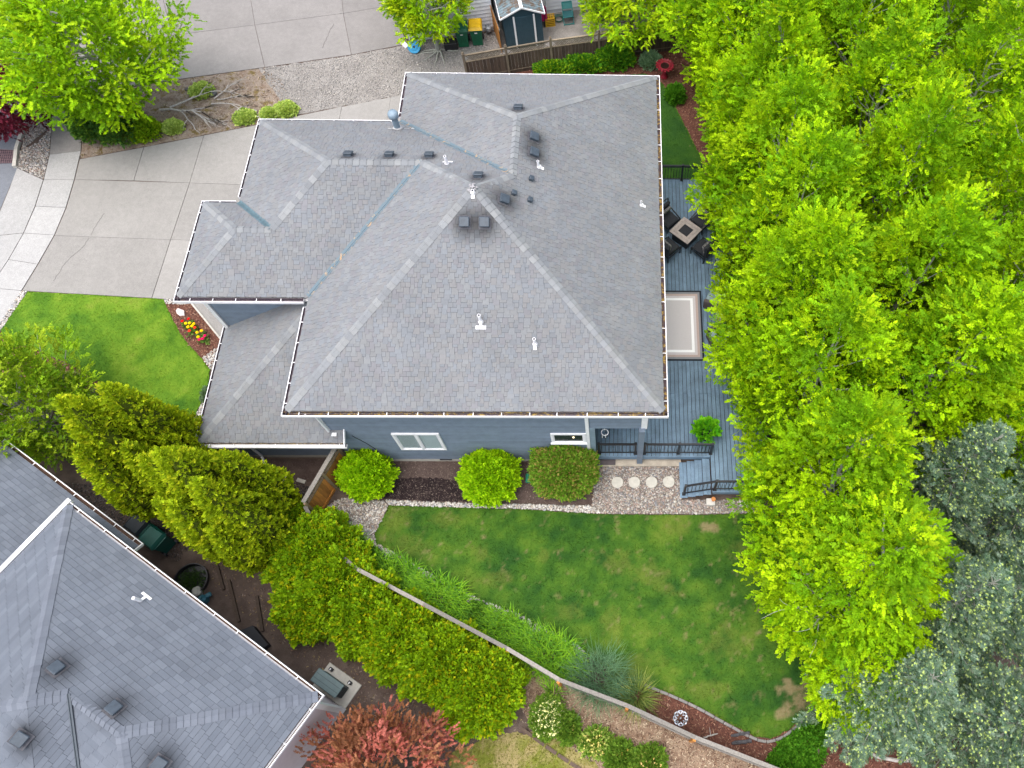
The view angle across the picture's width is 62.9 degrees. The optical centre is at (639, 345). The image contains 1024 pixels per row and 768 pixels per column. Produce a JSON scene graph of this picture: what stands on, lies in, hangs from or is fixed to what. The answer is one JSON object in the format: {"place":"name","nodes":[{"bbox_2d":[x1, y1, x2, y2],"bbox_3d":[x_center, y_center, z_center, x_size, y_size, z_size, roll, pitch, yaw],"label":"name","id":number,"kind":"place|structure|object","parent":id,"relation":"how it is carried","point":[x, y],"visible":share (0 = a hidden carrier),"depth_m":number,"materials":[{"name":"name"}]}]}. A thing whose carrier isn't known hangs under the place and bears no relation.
{"place":"outdoors","nodes":[
{"label":"outdoors","id":0,"kind":"place"},
{"bbox_2d":[0,0,61,208],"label":"street","id":1,"kind":"structure","parent":0,"point":[7,172],"depth_m":34.00,"materials":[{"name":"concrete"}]},
{"bbox_2d":[0,151,80,321],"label":"sidewalk","id":2,"kind":"structure","parent":0,"point":[46,216],"depth_m":32.77,"materials":[{"name":"concrete"}]},
{"bbox_2d":[1,291,209,413],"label":"front lawn","id":3,"kind":"structure","parent":0,"point":[174,324],"depth_m":31.01,"materials":[{"name":"green plant"}]},
{"bbox_2d":[22,95,400,298],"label":"driveway","id":4,"kind":"structure","parent":0,"point":[124,250],"depth_m":33.27,"materials":[{"name":"concrete"}]},
{"bbox_2d":[63,0,403,87],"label":"driveway","id":5,"kind":"structure","parent":0,"point":[225,39],"depth_m":37.93,"materials":[{"name":"concrete"}]},
{"bbox_2d":[0,0,1023,767],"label":"ground","id":6,"kind":"structure","parent":0,"point":[218,602],"depth_m":26.64,"materials":[{"name":"soil"}]},
{"bbox_2d":[0,168,42,271],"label":"driveway apron","id":7,"kind":"object","parent":6,"relation":"on","point":[18,206],"visible":1,"depth_m":33.09,"materials":[{"name":"concrete"}]},
{"bbox_2d":[0,58,53,142],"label":"red maple tree","id":8,"kind":"object","parent":6,"relation":"on","point":[6,130],"visible":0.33,"depth_m":32.80,"materials":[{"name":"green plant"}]},
{"bbox_2d":[16,98,50,178],"bbox_3d":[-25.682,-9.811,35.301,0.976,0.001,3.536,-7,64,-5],"label":"kerb rock bed","id":9,"kind":"object","parent":6,"relation":"on","point":[35,132],"visible":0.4,"depth_m":34.94,"materials":[{"name":"grey gravel"}]},
{"bbox_2d":[0,321,104,471],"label":"lichen tree","id":10,"kind":"object","parent":6,"relation":"on","point":[17,390],"visible":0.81,"depth_m":26.88,"materials":[{"name":"green plant"}]},
{"bbox_2d":[50,381,227,521],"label":"cedar tree","id":11,"kind":"object","parent":6,"relation":"on","point":[115,428],"visible":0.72,"depth_m":23.78,"materials":[{"name":"green plant"}]},
{"bbox_2d":[0,439,345,767],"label":"grey roof house","id":12,"kind":"structure","parent":6,"relation":"on","point":[117,650],"depth_m":21.29,"materials":[{"name":"tile"}]},
{"bbox_2d":[80,68,285,157],"bbox_3d":[-19.704,-10.363,35.762,8.610,0.001,3.696,-13,64,-8],"label":"planting bed","id":13,"kind":"object","parent":6,"relation":"on","point":[181,116],"visible":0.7,"depth_m":35.86,"materials":[{"name":"brown plant"}]},
{"bbox_2d":[0,0,207,134],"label":"maple tree","id":14,"kind":"object","parent":13,"relation":"on","point":[29,28],"visible":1,"depth_m":31.13,"materials":[{"name":"green plant"}]},
{"bbox_2d":[89,98,147,148],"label":"dark shrub","id":15,"kind":"object","parent":13,"relation":"on","point":[121,136],"visible":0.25,"depth_m":34.18,"materials":[{"name":"green plant"}]},
{"bbox_2d":[173,563,209,593],"bbox_3d":[-14.506,7.611,26.656,1.080,0.240,1.080,0,63,-2],"label":"round tub","id":16,"kind":"object","parent":6,"relation":"on","point":[189,577],"visible":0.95,"depth_m":26.70,"materials":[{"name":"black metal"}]},
{"bbox_2d":[135,443,301,577],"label":"cedar tree","id":17,"kind":"object","parent":6,"relation":"on","point":[229,507],"visible":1,"depth_m":23.61,"materials":[{"name":"green plant"}]},
{"bbox_2d":[258,459,331,481],"bbox_3d":[-12.016,4.327,28.517,3.750,0.001,0.840,0,63,-2],"label":"side bed","id":18,"kind":"object","parent":6,"relation":"on","point":[305,464],"visible":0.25,"depth_m":28.59,"materials":[{"name":"brown soil"}]},
{"bbox_2d":[267,569,336,648],"bbox_3d":[-10.208,7.846,25.665,2.808,1.976,2.689,-32,68,-16],"label":"laurel shrub","id":19,"kind":"object","parent":6,"relation":"on","point":[285,616],"visible":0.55,"depth_m":25.05,"materials":[{"name":"green plant"}]},
{"bbox_2d":[258,505,363,592],"bbox_3d":[-10.420,6.572,26.145,3.154,2.257,3.332,20,64,8],"label":"laurel shrub","id":20,"kind":"object","parent":6,"relation":"on","point":[312,534],"visible":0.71,"depth_m":25.70,"materials":[{"name":"green plant"}]},
{"bbox_2d":[301,449,345,510],"bbox_3d":[-10.409,4.561,27.479,0.150,1.748,2.110,20,64,8],"label":"gate fence","id":21,"kind":"object","parent":6,"relation":"on","point":[324,482],"visible":0.88,"depth_m":27.17,"materials":[{"name":"brown wood"}]},
{"bbox_2d":[288,531,379,633],"bbox_3d":[-9.685,7.278,25.825,2.936,2.226,3.160,-20,65,-12],"label":"laurel shrub","id":22,"kind":"object","parent":6,"relation":"on","point":[332,568],"visible":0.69,"depth_m":25.23,"materials":[{"name":"green plant"}]},
{"bbox_2d":[310,663,361,708],"bbox_3d":[-9.335,10.344,25.108,1.280,0.793,0.800,29,66,12],"label":"air conditioner","id":23,"kind":"object","parent":6,"relation":"on","point":[335,684],"visible":1,"depth_m":25.20,"materials":[{"name":"metal"}]},
{"bbox_2d":[316,563,401,662],"bbox_3d":[-8.596,8.262,25.415,3.020,2.124,3.208,-36,70,-18],"label":"laurel shrub","id":24,"kind":"object","parent":6,"relation":"on","point":[346,628],"visible":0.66,"depth_m":24.89,"materials":[{"name":"green plant"}]},
{"bbox_2d":[333,497,386,540],"bbox_3d":[-9.668,5.845,27.806,1.996,0.001,1.486,9,63,3],"label":"rock corner","id":25,"kind":"object","parent":6,"relation":"on","point":[363,514],"visible":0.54,"depth_m":27.91,"materials":[{"name":"grey gravel"}]},
{"bbox_2d":[327,498,387,543],"bbox_3d":[-9.661,5.820,27.799,2.023,0.086,1.525,9,63,3],"label":"river rock","id":26,"kind":"object","parent":25,"relation":"on","point":[357,510],"visible":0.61,"depth_m":27.89,"materials":[{"name":"grey gravel"}]},
{"bbox_2d":[195,561,531,767],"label":"leaf litter","id":27,"kind":"object","parent":6,"relation":"on","point":[311,648],"visible":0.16,"depth_m":25.69,"materials":[{"name":"brown plant"}]},
{"bbox_2d":[259,32,504,114],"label":"gravel yard","id":28,"kind":"structure","parent":6,"relation":"on","point":[366,77],"depth_m":36.88,"materials":[{"name":"grey gravel"}]},
{"bbox_2d":[377,0,474,50],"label":"street maple tree","id":29,"kind":"object","parent":28,"relation":"on","point":[395,9],"visible":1,"depth_m":34.96,"materials":[{"name":"green plant"}]},
{"bbox_2d":[293,694,476,767],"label":"red maple tree","id":30,"kind":"object","parent":6,"relation":"on","point":[347,738],"visible":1,"depth_m":22.48,"materials":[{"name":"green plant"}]},
{"bbox_2d":[357,586,443,688],"bbox_3d":[-7.361,8.901,25.064,2.787,2.236,3.014,-17,65,-10],"label":"laurel shrub","id":31,"kind":"object","parent":6,"relation":"on","point":[402,618],"visible":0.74,"depth_m":24.66,"materials":[{"name":"green plant"}]},
{"bbox_2d":[173,72,668,463],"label":"house","id":32,"kind":"structure","parent":6,"relation":"on","point":[451,266],"depth_m":25.22,"materials":[{"name":"tile"}]},
{"bbox_2d":[391,433,446,449],"bbox_3d":[-7.224,3.150,27.025,1.520,1.480,0.070,0,63,-2],"label":"window","id":33,"kind":"structure","parent":32,"relation":"in","point":[406,441],"depth_m":27.01,"materials":[{"name":"white paint"}]},
{"bbox_2d":[394,614,489,710],"bbox_3d":[-6.040,9.418,24.806,3.290,2.294,2.949,14,64,5],"label":"laurel shrub","id":34,"kind":"object","parent":6,"relation":"on","point":[428,669],"visible":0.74,"depth_m":24.26,"materials":[{"name":"green plant"}]},
{"bbox_2d":[340,462,593,505],"bbox_3d":[-5.914,4.769,28.471,8.750,0.001,1.570,0,63,-2],"label":"wall bed","id":35,"kind":"object","parent":6,"relation":"on","point":[449,469],"visible":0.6,"depth_m":28.55,"materials":[{"name":"brown soil"}]},
{"bbox_2d":[331,448,400,503],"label":"lime shrub","id":36,"kind":"object","parent":35,"relation":"on","point":[361,475],"visible":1,"depth_m":27.32,"materials":[{"name":"green plant"}]},
{"bbox_2d":[382,477,470,501],"bbox_3d":[-7.602,4.950,28.324,4.274,0.001,0.903,0,63,-2],"label":"wet mulch patch","id":37,"kind":"object","parent":35,"relation":"on","point":[434,490],"visible":0.6,"depth_m":28.32,"materials":[{"name":"black soil"}]},
{"bbox_2d":[454,447,523,508],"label":"lime shrub","id":38,"kind":"object","parent":35,"relation":"on","point":[490,478],"visible":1,"depth_m":27.33,"materials":[{"name":"green plant"}]},
{"bbox_2d":[526,445,602,502],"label":"clipped shrub","id":39,"kind":"object","parent":35,"relation":"on","point":[557,472],"visible":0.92,"depth_m":27.26,"materials":[{"name":"green plant"}]},
{"bbox_2d":[434,638,532,744],"bbox_3d":[-4.800,10.199,24.553,3.029,2.105,2.883,-41,71,-20],"label":"laurel shrub","id":40,"kind":"object","parent":6,"relation":"on","point":[487,699],"visible":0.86,"depth_m":24.08,"materials":[{"name":"green plant"}]},
{"bbox_2d":[385,500,600,513],"bbox_3d":[-5.011,5.468,28.133,7.393,0.001,0.257,2,63,0],"label":"rock band","id":41,"kind":"object","parent":6,"relation":"on","point":[501,506],"visible":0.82,"depth_m":28.12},
{"bbox_2d":[386,499,599,513],"bbox_3d":[-5.001,5.455,28.109,7.356,0.095,0.320,2,63,-1],"label":"river rock","id":42,"kind":"object","parent":41,"relation":"on","point":[576,508],"visible":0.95,"depth_m":28.10,"materials":[{"name":"grey gravel"}]},
{"bbox_2d":[382,559,631,701],"bbox_3d":[-5.287,8.715,26.487,12.155,0.001,1.102,24,65,10],"label":"flower border","id":43,"kind":"object","parent":6,"relation":"on","point":[596,672],"depth_m":25.88,"materials":[{"name":"green plant"}]},
{"bbox_2d":[370,545,432,597],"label":"daylily","id":44,"kind":"object","parent":43,"relation":"on","point":[394,563],"visible":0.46,"depth_m":26.72,"materials":[{"name":"green plant"}]},
{"bbox_2d":[399,566,480,627],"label":"daylily","id":45,"kind":"object","parent":43,"relation":"on","point":[452,596],"visible":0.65,"depth_m":26.40,"materials":[{"name":"green plant"}]},
{"bbox_2d":[475,600,540,656],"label":"daylily","id":46,"kind":"object","parent":43,"relation":"on","point":[512,622],"visible":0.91,"depth_m":25.98,"materials":[{"name":"green plant"}]},
{"bbox_2d":[504,617,591,694],"bbox_3d":[-2.826,9.665,25.753,3.092,0.595,2.041,23,65,10],"label":"daylily","id":47,"kind":"object","parent":43,"relation":"on","point":[547,641],"visible":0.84,"depth_m":25.66,"materials":[{"name":"green plant"}]},
{"bbox_2d":[552,635,639,729],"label":"oat grass","id":48,"kind":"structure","parent":43,"relation":"on","point":[601,675],"depth_m":25.32,"materials":[{"name":"green plant"}]},
{"bbox_2d":[399,0,645,42],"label":"white house","id":49,"kind":"structure","parent":6,"relation":"on","point":[482,10],"depth_m":37.61,"materials":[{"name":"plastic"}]},
{"bbox_2d":[303,506,777,767],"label":"rail fence","id":50,"kind":"object","parent":6,"relation":"on","point":[561,682],"visible":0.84,"depth_m":24.48,"materials":[{"name":"grey wood"}]},
{"bbox_2d":[461,19,714,72],"bbox_3d":[-1.760,-13.437,36.894,12.230,1.728,0.287,-11,64,-7],"label":"lattice fence","id":51,"kind":"object","parent":6,"relation":"on","point":[484,63],"visible":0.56,"depth_m":36.55,"materials":[{"name":"brown wood"}]},
{"bbox_2d":[498,0,684,63],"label":"shed yard","id":52,"kind":"structure","parent":6,"relation":"on","point":[557,30],"depth_m":38.52,"materials":[{"name":"grey concrete"}]},
{"bbox_2d":[495,0,544,49],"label":"shed","id":53,"kind":"structure","parent":52,"relation":"on","point":[521,21],"depth_m":36.58,"materials":[{"name":"blue wood"}]},
{"bbox_2d":[594,43,636,72],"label":"bush","id":54,"kind":"object","parent":52,"relation":"on","point":[615,57],"visible":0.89,"depth_m":36.85,"materials":[{"name":"green plant"}]},
{"bbox_2d":[577,0,676,51],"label":"street maple tree","id":55,"kind":"object","parent":52,"relation":"on","point":[615,13],"visible":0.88,"depth_m":35.47,"materials":[{"name":"green plant"}]},
{"bbox_2d":[515,45,762,177],"bbox_3d":[0.218,-10.503,36.408,11.700,0.001,8.750,0,63,-2],"label":"shade border","id":56,"kind":"object","parent":6,"relation":"on","point":[688,123],"visible":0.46,"depth_m":37.14,"materials":[{"name":"brown soil"}]},
{"bbox_2d":[561,52,610,74],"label":"bush","id":57,"kind":"object","parent":56,"relation":"on","point":[586,62],"visible":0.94,"depth_m":36.84,"materials":[{"name":"green plant"}]},
{"bbox_2d":[592,466,764,514],"bbox_3d":[1.340,5.007,28.553,5.940,0.001,1.700,0,63,-2],"label":"river rock bed","id":58,"kind":"object","parent":6,"relation":"on","point":[639,495],"visible":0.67,"depth_m":28.39,"materials":[{"name":"grey gravel"}]},
{"bbox_2d":[595,164,769,497],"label":"deck","id":59,"kind":"structure","parent":6,"relation":"on","point":[681,396],"depth_m":29.01,"materials":[{"name":"blue wood"}]},
{"bbox_2d":[665,291,703,360],"bbox_3d":[1.297,-0.782,30.757,2.140,0.026,2.980,0,63,-2],"label":"rug","id":60,"kind":"object","parent":59,"relation":"on","point":[684,330],"visible":0.62,"depth_m":30.73,"materials":[{"name":"beige fabric"}]},
{"bbox_2d":[656,0,771,85],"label":"hornbeam tree","id":61,"kind":"object","parent":6,"relation":"on","point":[683,8],"visible":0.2,"depth_m":33.68,"materials":[{"name":"green plant"}]},
{"bbox_2d":[689,0,828,144],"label":"hornbeam tree","id":62,"kind":"object","parent":6,"relation":"on","point":[706,73],"visible":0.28,"depth_m":31.05,"materials":[{"name":"green plant"}]},
{"bbox_2d":[694,0,839,208],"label":"hornbeam tree","id":63,"kind":"object","parent":6,"relation":"on","point":[778,14],"visible":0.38,"depth_m":27.83,"materials":[{"name":"green plant"}]},
{"bbox_2d":[684,47,854,268],"bbox_3d":[4.728,-6.017,28.569,5.852,10.467,5.444,-25,67,-14],"label":"hornbeam tree","id":64,"kind":"object","parent":6,"relation":"on","point":[806,89],"visible":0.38,"depth_m":26.83,"materials":[{"name":"green plant"}]},
{"bbox_2d":[704,108,871,337],"bbox_3d":[5.134,-3.633,27.198,5.363,10.781,5.766,-7,64,-5],"label":"hornbeam tree","id":65,"kind":"object","parent":6,"relation":"on","point":[756,210],"visible":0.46,"depth_m":25.02,"materials":[{"name":"green plant"}]},
{"bbox_2d":[701,188,884,413],"bbox_3d":[4.928,-1.515,26.238,6.515,10.364,5.693,-9,64,-6],"label":"hornbeam tree","id":66,"kind":"object","parent":6,"relation":"on","point":[840,254],"visible":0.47,"depth_m":23.62,"materials":[{"name":"green plant"}]},
{"bbox_2d":[632,685,980,767],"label":"bark border","id":67,"kind":"object","parent":6,"relation":"on","point":[716,738],"visible":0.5,"depth_m":25.10,"materials":[{"name":"brown wood"}]},
{"bbox_2d":[611,664,666,728],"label":"sedge grass","id":68,"kind":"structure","parent":67,"relation":"on","point":[644,701],"depth_m":25.24,"materials":[{"name":"green plant"}]},
{"bbox_2d":[765,711,831,767],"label":"ground cover","id":69,"kind":"object","parent":67,"relation":"on","point":[795,748],"visible":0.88,"depth_m":24.77,"materials":[{"name":"green plant"}]},
{"bbox_2d":[791,605,972,767],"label":"spruce tree","id":70,"kind":"object","parent":67,"relation":"on","point":[926,667],"visible":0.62,"depth_m":21.66,"materials":[{"name":"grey plant"}]},
{"bbox_2d":[896,651,1023,767],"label":"spruce tree","id":71,"kind":"object","parent":67,"relation":"on","point":[995,721],"visible":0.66,"depth_m":22.06,"materials":[{"name":"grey plant"}]},
{"bbox_2d":[722,270,913,493],"bbox_3d":[5.470,1.300,24.833,5.286,10.968,5.553,-14,64,-8],"label":"hornbeam tree","id":72,"kind":"object","parent":6,"relation":"on","point":[854,318],"visible":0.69,"depth_m":22.83,"materials":[{"name":"green plant"}]},
{"bbox_2d":[725,376,934,570],"bbox_3d":[5.423,3.932,23.545,5.876,10.321,5.093,-9,64,-6],"label":"hornbeam tree","id":73,"kind":"object","parent":6,"relation":"on","point":[863,422],"visible":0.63,"depth_m":21.66,"materials":[{"name":"green plant"}]},
{"bbox_2d":[732,478,965,693],"bbox_3d":[6.322,6.389,22.788,5.812,9.479,6.705,-37,70,-18],"label":"hornbeam tree","id":74,"kind":"object","parent":6,"relation":"on","point":[916,539],"visible":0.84,"depth_m":21.11,"materials":[{"name":"green plant"}]},
{"bbox_2d":[768,0,938,145],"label":"hornbeam tree","id":75,"kind":"object","parent":6,"relation":"on","point":[859,21],"visible":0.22,"depth_m":28.28,"materials":[{"name":"green plant"}]},
{"bbox_2d":[773,1,951,221],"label":"hornbeam tree","id":76,"kind":"object","parent":6,"relation":"on","point":[901,38],"visible":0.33,"depth_m":26.23,"materials":[{"name":"green plant"}]},
{"bbox_2d":[798,599,931,738],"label":"hornbeam tree","id":77,"kind":"object","parent":6,"relation":"on","point":[820,704],"visible":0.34,"depth_m":22.88,"materials":[{"name":"green plant"}]},
{"bbox_2d":[818,61,985,314],"bbox_3d":[8.542,-4.518,27.231,5.241,11.585,6.046,-20,65,-11],"label":"hornbeam tree","id":78,"kind":"object","parent":6,"relation":"on","point":[930,151],"visible":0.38,"depth_m":24.48,"materials":[{"name":"green plant"}]},
{"bbox_2d":[803,171,1009,402],"bbox_3d":[8.409,-1.373,25.974,6.456,11.095,6.006,-34,69,-17],"label":"hornbeam tree","id":79,"kind":"object","parent":6,"relation":"on","point":[965,239],"visible":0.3,"depth_m":23.16,"materials":[{"name":"green plant"}]},
{"bbox_2d":[834,548,1017,696],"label":"spruce tree","id":80,"kind":"object","parent":6,"relation":"on","point":[991,584],"visible":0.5,"depth_m":21.28,"materials":[{"name":"plant"}]},
{"bbox_2d":[834,269,1023,495],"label":"hornbeam tree","id":81,"kind":"object","parent":6,"relation":"on","point":[1002,320],"visible":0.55,"depth_m":22.11,"materials":[{"name":"green plant"}]},
{"bbox_2d":[864,0,1017,127],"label":"hornbeam tree","id":82,"kind":"object","parent":6,"relation":"on","point":[957,15],"visible":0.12,"depth_m":29.57,"materials":[{"name":"green plant"}]},
{"bbox_2d":[870,418,1018,558],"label":"spruce tree","id":83,"kind":"object","parent":6,"relation":"on","point":[987,440],"visible":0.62,"depth_m":23.13,"materials":[{"name":"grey plant"}]},
{"bbox_2d":[888,0,1023,206],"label":"hornbeam tree","id":84,"kind":"object","parent":6,"relation":"on","point":[971,51],"visible":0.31,"depth_m":27.16,"materials":[{"name":"green plant"}]},
{"bbox_2d":[917,94,1023,301],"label":"hornbeam tree","id":85,"kind":"object","parent":6,"relation":"on","point":[998,148],"visible":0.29,"depth_m":26.04,"materials":[{"name":"green plant"}]},
{"bbox_2d":[922,206,1023,387],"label":"hornbeam tree","id":86,"kind":"object","parent":6,"relation":"on","point":[1013,252],"visible":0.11,"depth_m":25.19,"materials":[{"name":"green plant"}]},
{"bbox_2d":[942,442,1023,558],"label":"spruce tree","id":87,"kind":"object","parent":6,"relation":"on","point":[999,524],"visible":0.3,"depth_m":24.98,"materials":[{"name":"plant"}]},
{"bbox_2d":[952,535,1023,673],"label":"spruce tree","id":88,"kind":"object","parent":6,"relation":"on","point":[1013,638],"visible":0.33,"depth_m":23.16,"materials":[{"name":"plant"}]},
{"bbox_2d":[448,732,598,767],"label":"patchy lawn","id":89,"kind":"structure","parent":0,"point":[484,761],"depth_m":24.71,"materials":[{"name":"plant"}]},
{"bbox_2d":[374,505,835,738],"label":"back lawn","id":90,"kind":"structure","parent":0,"point":[735,725],"depth_m":27.45,"materials":[{"name":"green plant"}]},
{"bbox_2d":[515,662,760,767],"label":"dry slope","id":91,"kind":"structure","parent":0,"point":[620,720],"depth_m":25.08,"materials":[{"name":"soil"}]},
{"bbox_2d":[527,690,567,743],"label":"flowering shrub","id":92,"kind":"object","parent":91,"relation":"on","point":[545,712],"visible":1,"depth_m":24.66,"materials":[{"name":"green plant"}]},
{"bbox_2d":[554,708,583,747],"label":"flowering shrub","id":93,"kind":"object","parent":91,"relation":"on","point":[570,728],"visible":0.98,"depth_m":24.67,"materials":[{"name":"green plant"}]},
{"bbox_2d":[575,722,615,762],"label":"flowering shrub","id":94,"kind":"object","parent":91,"relation":"on","point":[595,741],"visible":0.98,"depth_m":24.62,"materials":[{"name":"green plant"}]},
{"bbox_2d":[601,734,638,767],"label":"flowering shrub","id":95,"kind":"object","parent":91,"relation":"on","point":[619,753],"visible":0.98,"depth_m":24.39,"materials":[{"name":"green plant"}]},
{"bbox_2d":[631,740,669,767],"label":"flowering shrub","id":96,"kind":"object","parent":91,"relation":"on","point":[650,755],"visible":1,"depth_m":24.35,"materials":[{"name":"green plant"}]},
{"bbox_2d":[632,74,703,187],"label":"side lawn","id":97,"kind":"structure","parent":0,"point":[684,125],"depth_m":35.92,"materials":[{"name":"green plant"}]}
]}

